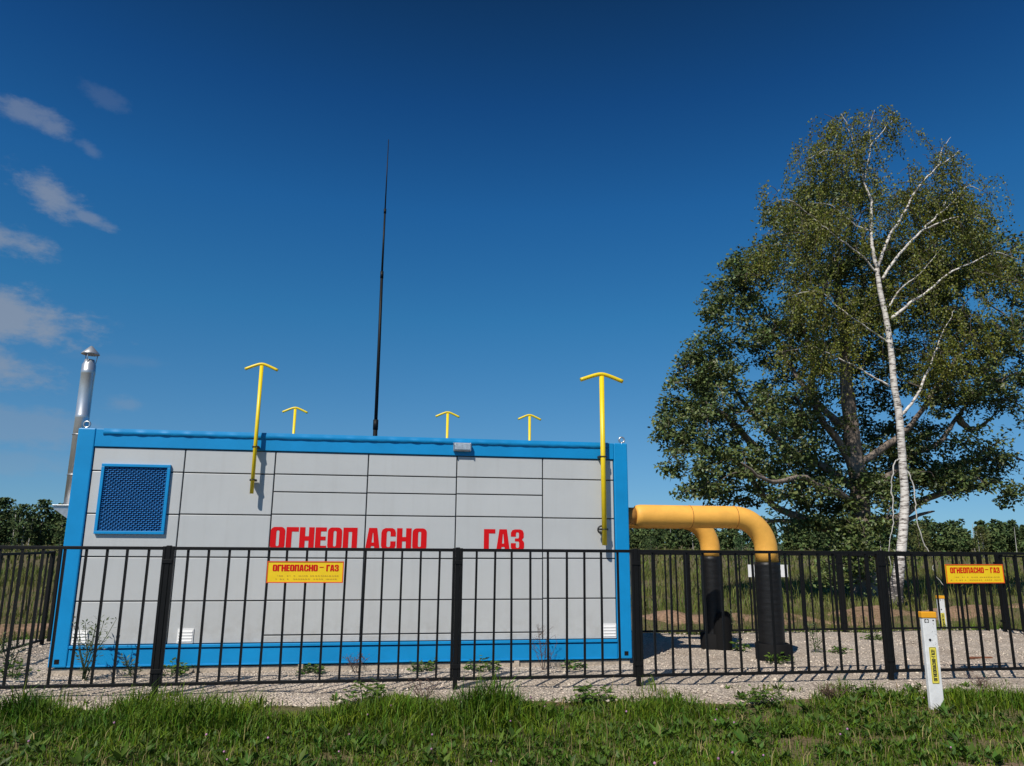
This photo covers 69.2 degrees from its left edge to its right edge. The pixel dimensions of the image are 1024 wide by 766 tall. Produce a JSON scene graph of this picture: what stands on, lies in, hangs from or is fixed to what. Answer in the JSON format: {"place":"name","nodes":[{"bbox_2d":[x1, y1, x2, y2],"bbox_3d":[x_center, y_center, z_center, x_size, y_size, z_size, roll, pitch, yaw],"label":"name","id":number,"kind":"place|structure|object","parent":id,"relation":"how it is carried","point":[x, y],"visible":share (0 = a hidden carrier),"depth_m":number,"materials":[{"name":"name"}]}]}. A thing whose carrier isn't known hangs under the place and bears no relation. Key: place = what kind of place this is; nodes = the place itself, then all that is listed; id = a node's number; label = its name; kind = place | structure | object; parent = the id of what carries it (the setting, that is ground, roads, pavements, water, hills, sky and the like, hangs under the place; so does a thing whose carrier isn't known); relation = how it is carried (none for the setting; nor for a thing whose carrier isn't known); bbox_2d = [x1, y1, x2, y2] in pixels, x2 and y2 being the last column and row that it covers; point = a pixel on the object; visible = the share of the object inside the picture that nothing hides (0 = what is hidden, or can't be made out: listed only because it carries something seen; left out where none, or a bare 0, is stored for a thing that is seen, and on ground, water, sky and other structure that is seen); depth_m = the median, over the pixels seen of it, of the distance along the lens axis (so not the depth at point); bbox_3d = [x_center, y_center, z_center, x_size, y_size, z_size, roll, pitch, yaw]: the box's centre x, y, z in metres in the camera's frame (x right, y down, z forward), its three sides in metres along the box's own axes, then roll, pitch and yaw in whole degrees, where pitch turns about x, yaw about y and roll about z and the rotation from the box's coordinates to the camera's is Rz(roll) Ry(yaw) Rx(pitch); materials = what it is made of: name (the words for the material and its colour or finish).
{"place":"outdoors","nodes":[
{"label":"outdoors","id":0,"kind":"place"},
{"bbox_2d":[0,542,1023,765],"bbox_3d":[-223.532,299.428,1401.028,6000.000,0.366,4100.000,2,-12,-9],"label":"ground","id":1,"kind":"structure","parent":0,"point":[683,627],"depth_m":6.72,"materials":[{"name":"green plant"}]},
{"bbox_2d":[0,497,17,545],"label":"field edge tree","id":2,"kind":"object","parent":1,"relation":"on","point":[5,502],"visible":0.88,"depth_m":100.92,"materials":[{"name":"green plant"}]},
{"bbox_2d":[3,503,35,551],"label":"field edge tree","id":3,"kind":"object","parent":1,"relation":"on","point":[18,535],"visible":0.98,"depth_m":97.58,"materials":[{"name":"green plant"}]},
{"bbox_2d":[0,551,55,652],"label":"metal fence","id":4,"kind":"object","parent":1,"relation":"on","point":[47,598],"visible":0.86,"depth_m":10.06,"materials":[{"name":"black metal"}]},
{"bbox_2d":[26,499,57,550],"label":"field edge tree","id":5,"kind":"object","parent":1,"relation":"on","point":[48,514],"visible":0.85,"depth_m":101.44,"materials":[{"name":"green plant"}]},
{"bbox_2d":[51,502,66,545],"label":"field edge tree","id":6,"kind":"object","parent":1,"relation":"on","point":[62,519],"visible":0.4,"depth_m":99.11,"materials":[{"name":"green plant"}]},
{"bbox_2d":[341,678,385,704],"bbox_3d":[-1.358,2.881,6.881,0.440,0.249,0.487,2,-12,-9],"label":"leafy weed","id":7,"kind":"object","parent":1,"relation":"on","point":[378,686],"visible":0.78,"depth_m":6.89,"materials":[{"name":"green plant"}]},
{"bbox_2d":[27,697,951,764],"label":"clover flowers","id":8,"kind":"object","parent":1,"relation":"on","point":[654,763],"visible":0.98,"depth_m":5.35,"materials":[{"name":"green plant"}]},
{"bbox_2d":[0,619,1021,643],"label":"fence foot grass","id":9,"kind":"structure","parent":1,"relation":"on","point":[692,633],"depth_m":13.03,"materials":[{"name":"green plant"}]},
{"bbox_2d":[0,629,1023,711],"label":"gravel yard","id":10,"kind":"structure","parent":1,"relation":"on","point":[716,661],"depth_m":8.30,"materials":[{"name":"grey gravel"}]},
{"bbox_2d":[0,632,27,666],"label":"wormwood","id":11,"kind":"object","parent":10,"relation":"on","point":[14,647],"visible":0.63,"depth_m":8.64,"materials":[{"name":"green plant"}]},
{"bbox_2d":[0,657,40,679],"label":"leafy weed","id":12,"kind":"object","parent":10,"relation":"on","point":[12,674],"visible":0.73,"depth_m":8.02,"materials":[{"name":"green plant"}]},
{"bbox_2d":[70,615,115,680],"bbox_3d":[-4.512,2.839,7.926,0.418,0.711,0.475,2,-12,-9],"label":"wormwood","id":13,"kind":"object","parent":10,"relation":"on","point":[83,667],"visible":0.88,"depth_m":7.89,"materials":[{"name":"green plant"}]},
{"bbox_2d":[118,653,144,676],"bbox_3d":[-4.107,3.069,8.003,0.281,0.301,0.193,9,-15,-35],"label":"wormwood","id":14,"kind":"object","parent":10,"relation":"on","point":[128,668],"visible":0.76,"depth_m":8.00,"materials":[{"name":"green plant"}]},
{"bbox_2d":[163,657,196,675],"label":"leafy weed","id":15,"kind":"object","parent":10,"relation":"on","point":[181,672],"visible":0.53,"depth_m":8.15,"materials":[{"name":"green plant"}]},
{"bbox_2d":[293,663,327,674],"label":"leafy weed","id":16,"kind":"object","parent":10,"relation":"on","point":[306,668],"visible":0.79,"depth_m":8.41,"materials":[{"name":"green plant"}]},
{"bbox_2d":[48,346,631,674],"bbox_3d":[-2.134,1.734,10.155,6.970,3.922,2.696,2,-12,-9],"label":"gas cabin","id":17,"kind":"object","parent":10,"relation":"on","point":[148,487],"visible":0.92,"depth_m":8.91,"materials":[{"name":"grey metal"}]},
{"bbox_2d":[342,653,366,672],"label":"dry weed","id":18,"kind":"object","parent":10,"relation":"on","point":[357,659],"visible":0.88,"depth_m":8.46,"materials":[{"name":"brown plant"}]},
{"bbox_2d":[373,139,388,435],"bbox_3d":[-2.184,-0.171,12.104,0.083,8.360,0.083,2,-12,-9],"label":"lightning mast","id":19,"kind":"object","parent":10,"relation":"on","point":[375,426],"visible":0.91,"depth_m":12.23,"materials":[{"name":"black metal"}]},
{"bbox_2d":[406,658,437,671],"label":"leafy weed","id":20,"kind":"object","parent":10,"relation":"on","point":[429,669],"visible":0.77,"depth_m":8.62,"materials":[{"name":"green plant"}]},
{"bbox_2d":[407,673,440,699],"bbox_3d":[-0.836,2.890,7.023,0.360,0.294,0.232,-3,-12,14],"label":"dry weed","id":21,"kind":"object","parent":10,"relation":"on","point":[423,687],"visible":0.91,"depth_m":7.03,"materials":[{"name":"brown"}]},
{"bbox_2d":[463,655,501,671],"bbox_3d":[-0.345,3.292,8.675,0.463,0.200,0.397,2,-12,-9],"label":"leafy weed","id":22,"kind":"object","parent":10,"relation":"on","point":[482,666],"visible":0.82,"depth_m":8.63,"materials":[{"name":"green plant"}]},
{"bbox_2d":[532,625,556,669],"bbox_3d":[0.381,3.120,8.741,0.375,0.581,0.260,10,-15,-37],"label":"dry weed","id":23,"kind":"object","parent":10,"relation":"on","point":[539,643],"visible":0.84,"depth_m":8.74,"materials":[{"name":"brown plant"}]},
{"bbox_2d":[558,660,587,669],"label":"leafy weed","id":24,"kind":"object","parent":10,"relation":"on","point":[574,666],"visible":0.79,"depth_m":8.86,"materials":[{"name":"green plant"}]},
{"bbox_2d":[629,524,732,649],"bbox_3d":[2.185,2.833,10.632,1.855,2.038,0.460,2,-12,-9],"label":"gas pipe","id":25,"kind":"object","parent":10,"relation":"on","point":[707,538],"visible":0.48,"depth_m":10.61,"materials":[{"name":"black metal"}]},
{"bbox_2d":[628,505,789,660],"bbox_3d":[2.515,2.631,9.692,2.210,2.046,0.430,2,-12,-9],"label":"gas pipe","id":26,"kind":"object","parent":10,"relation":"on","point":[755,527],"visible":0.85,"depth_m":9.71,"materials":[{"name":"yellow metal"}]},
{"bbox_2d":[725,609,735,636],"bbox_3d":[3.485,3.858,11.857,0.275,0.499,0.196,10,-15,-38],"label":"wormwood","id":27,"kind":"object","parent":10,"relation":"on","point":[733,622],"visible":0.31,"depth_m":11.88,"materials":[{"name":"green plant"}]},
{"bbox_2d":[730,640,751,651],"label":"leafy weed","id":28,"kind":"object","parent":10,"relation":"on","point":[744,647],"visible":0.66,"depth_m":10.28,"materials":[{"name":"green plant"}]},
{"bbox_2d":[764,652,794,663],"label":"leafy weed","id":29,"kind":"object","parent":10,"relation":"on","point":[778,657],"visible":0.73,"depth_m":9.32,"materials":[{"name":"green plant"}]},
{"bbox_2d":[807,622,822,652],"bbox_3d":[4.178,3.539,10.261,0.250,0.461,0.209,5,-13,-21],"label":"wormwood","id":30,"kind":"object","parent":10,"relation":"on","point":[814,643],"visible":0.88,"depth_m":10.26,"materials":[{"name":"green plant"}]},
{"bbox_2d":[826,645,853,653],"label":"leafy weed","id":31,"kind":"object","parent":10,"relation":"on","point":[835,649],"visible":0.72,"depth_m":10.27,"materials":[{"name":"green plant"}]},
{"bbox_2d":[849,684,883,696],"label":"leafy weed","id":32,"kind":"object","parent":10,"relation":"on","point":[864,691],"visible":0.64,"depth_m":7.43,"materials":[{"name":"green plant"}]},
{"bbox_2d":[860,633,881,639],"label":"leafy weed","id":33,"kind":"object","parent":10,"relation":"on","point":[877,636],"visible":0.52,"depth_m":11.72,"materials":[{"name":"green plant"}]},
{"bbox_2d":[969,657,992,658],"bbox_3d":[6.186,3.633,9.816,0.340,0.025,0.040,1,-12,-3],"label":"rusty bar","id":34,"kind":"object","parent":10,"relation":"on","point":[978,657],"visible":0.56,"depth_m":9.79,"materials":[{"name":"metal"}]},
{"bbox_2d":[0,681,1023,765],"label":"verge herbs","id":35,"kind":"object","parent":1,"relation":"on","point":[997,756],"visible":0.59,"depth_m":5.54,"materials":[{"name":"green plant"}]},
{"bbox_2d":[0,545,1023,696],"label":"metal fence","id":36,"kind":"object","parent":1,"relation":"on","point":[162,616],"visible":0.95,"depth_m":7.73,"materials":[{"name":"black metal"}]},
{"bbox_2d":[266,561,343,582],"bbox_3d":[-2.086,1.909,7.494,0.752,0.212,0.024,2,-12,-9],"label":"warning sign","id":37,"kind":"object","parent":36,"relation":"attached to","point":[305,571],"visible":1,"depth_m":7.49,"materials":[{"name":"yellow metal"}]},
{"bbox_2d":[944,564,1004,582],"bbox_3d":[5.337,2.201,8.564,0.742,0.212,0.024,2,-12,-9],"label":"warning sign","id":38,"kind":"object","parent":36,"relation":"attached to","point":[974,573],"visible":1,"depth_m":8.55,"materials":[{"name":"yellow metal"}]},
{"bbox_2d":[0,560,1023,621],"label":"tall meadow grass","id":39,"kind":"structure","parent":1,"relation":"on","point":[795,582],"depth_m":26.65,"materials":[{"name":"green plant"}]},
{"bbox_2d":[0,519,1023,551],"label":"distant tree line","id":40,"kind":"object","parent":1,"relation":"on","point":[954,541],"visible":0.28,"depth_m":182.99,"materials":[{"name":"green plant"}]},
{"bbox_2d":[0,511,1023,551],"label":"wood","id":41,"kind":"object","parent":1,"relation":"on","point":[683,537],"depth_m":191.68,"materials":[{"name":"green plant"}]},
{"bbox_2d":[2,544,1023,572],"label":"meadow grass","id":42,"kind":"structure","parent":1,"relation":"on","point":[920,562],"depth_m":74.05,"materials":[{"name":"green plant"}]},
{"bbox_2d":[46,549,989,641],"bbox_3d":[0.879,3.483,12.019,15.346,1.467,0.063,2,-12,-9],"label":"metal fence","id":43,"kind":"object","parent":1,"relation":"on","point":[841,594],"visible":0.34,"depth_m":12.73,"materials":[{"name":"black metal"}]},
{"bbox_2d":[748,565,787,576],"bbox_3d":[4.356,3.204,12.661,0.720,0.205,0.054,2,-12,-9],"label":"blank sign","id":44,"kind":"object","parent":43,"relation":"attached to","point":[781,568],"visible":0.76,"depth_m":12.66,"materials":[{"name":"white plastic"}]},
{"bbox_2d":[563,682,617,703],"bbox_3d":[0.731,2.953,7.051,0.553,0.204,0.388,2,-12,-9],"label":"leafy weed","id":45,"kind":"object","parent":1,"relation":"on","point":[583,689],"visible":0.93,"depth_m":7.02,"materials":[{"name":"green plant"}]},
{"bbox_2d":[642,536,660,549],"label":"field bush","id":46,"kind":"object","parent":1,"relation":"on","point":[647,541],"visible":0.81,"depth_m":105.63,"materials":[{"name":"green plant"}]},
{"bbox_2d":[729,535,754,565],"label":"young pine","id":47,"kind":"object","parent":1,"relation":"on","point":[741,541],"visible":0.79,"depth_m":59.74,"materials":[{"name":"green plant"}]},
{"bbox_2d":[736,684,784,707],"bbox_3d":[2.342,2.952,6.953,0.466,0.189,0.400,11,-16,-41],"label":"leafy weed","id":48,"kind":"object","parent":1,"relation":"on","point":[753,693],"visible":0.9,"depth_m":6.93,"materials":[{"name":"green plant"}]},
{"bbox_2d":[776,538,788,566],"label":"young pine","id":49,"kind":"object","parent":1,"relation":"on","point":[779,547],"visible":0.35,"depth_m":55.20,"materials":[{"name":"green plant"}]},
{"bbox_2d":[813,677,852,699],"bbox_3d":[3.099,2.984,7.211,0.373,0.245,0.350,2,-12,-9],"label":"dry weed","id":50,"kind":"object","parent":1,"relation":"on","point":[828,692],"visible":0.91,"depth_m":7.20,"materials":[{"name":"brown plant"}]},
{"bbox_2d":[647,179,1023,598],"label":"oak tree","id":51,"kind":"object","parent":1,"relation":"on","point":[859,525],"visible":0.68,"depth_m":26.24,"materials":[{"name":"green plant"}]},
{"bbox_2d":[741,104,1023,606],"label":"birch tree","id":52,"kind":"object","parent":1,"relation":"on","point":[933,359],"visible":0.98,"depth_m":24.39,"materials":[{"name":"green plant"}]},
{"bbox_2d":[907,524,936,557],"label":"field bush","id":53,"kind":"object","parent":1,"relation":"on","point":[913,536],"visible":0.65,"depth_m":94.78,"materials":[{"name":"green plant"}]},
{"bbox_2d":[918,611,943,709],"bbox_3d":[3.953,2.669,6.975,0.146,0.998,0.058,1,-12,-3],"label":"marker post","id":54,"kind":"object","parent":1,"relation":"on","point":[931,659],"visible":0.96,"depth_m":6.97,"materials":[{"name":"grey plastic"}]},
{"bbox_2d":[935,595,946,629],"bbox_3d":[8.239,4.584,14.195,0.146,0.998,0.058,0,-12,3],"label":"marker post","id":55,"kind":"object","parent":1,"relation":"on","point":[942,609],"visible":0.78,"depth_m":14.22,"materials":[{"name":"grey"}]},
{"bbox_2d":[972,526,992,558],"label":"slender tree","id":56,"kind":"object","parent":1,"relation":"on","point":[983,539],"visible":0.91,"depth_m":103.79,"materials":[{"name":"green plant"}]},
{"bbox_2d":[964,671,1010,693],"bbox_3d":[4.755,3.056,7.505,0.328,0.251,0.419,2,-12,-9],"label":"dry weed","id":57,"kind":"object","parent":1,"relation":"on","point":[979,682],"visible":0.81,"depth_m":7.54,"materials":[{"name":"brown plant"}]},
{"bbox_2d":[993,555,1023,631],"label":"metal fence","id":58,"kind":"object","parent":1,"relation":"on","point":[1002,604],"visible":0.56,"depth_m":12.98,"materials":[{"name":"black metal"}]},
{"bbox_2d":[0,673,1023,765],"bbox_3d":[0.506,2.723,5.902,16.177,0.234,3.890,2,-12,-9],"label":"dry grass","id":59,"kind":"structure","parent":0,"point":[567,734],"depth_m":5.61,"materials":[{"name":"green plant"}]},
{"bbox_2d":[0,603,1023,639],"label":"soil ridge","id":60,"kind":"structure","parent":0,"point":[661,615],"depth_m":16.82,"materials":[{"name":"brown soil"}]},
{"bbox_2d":[0,598,1023,643],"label":"meadow grass","id":61,"kind":"structure","parent":0,"point":[799,610],"depth_m":16.82,"materials":[{"name":"green plant"}]},
{"bbox_2d":[0,0,1023,543],"label":"sky","id":62,"kind":"structure","parent":0,"point":[192,192],"materials":[{"name":"blue"}]},
{"bbox_2d":[904,761,1023,765],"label":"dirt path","id":63,"kind":"structure","parent":0,"point":[1006,764],"depth_m":5.20,"materials":[{"name":"brown soil"}]}
]}

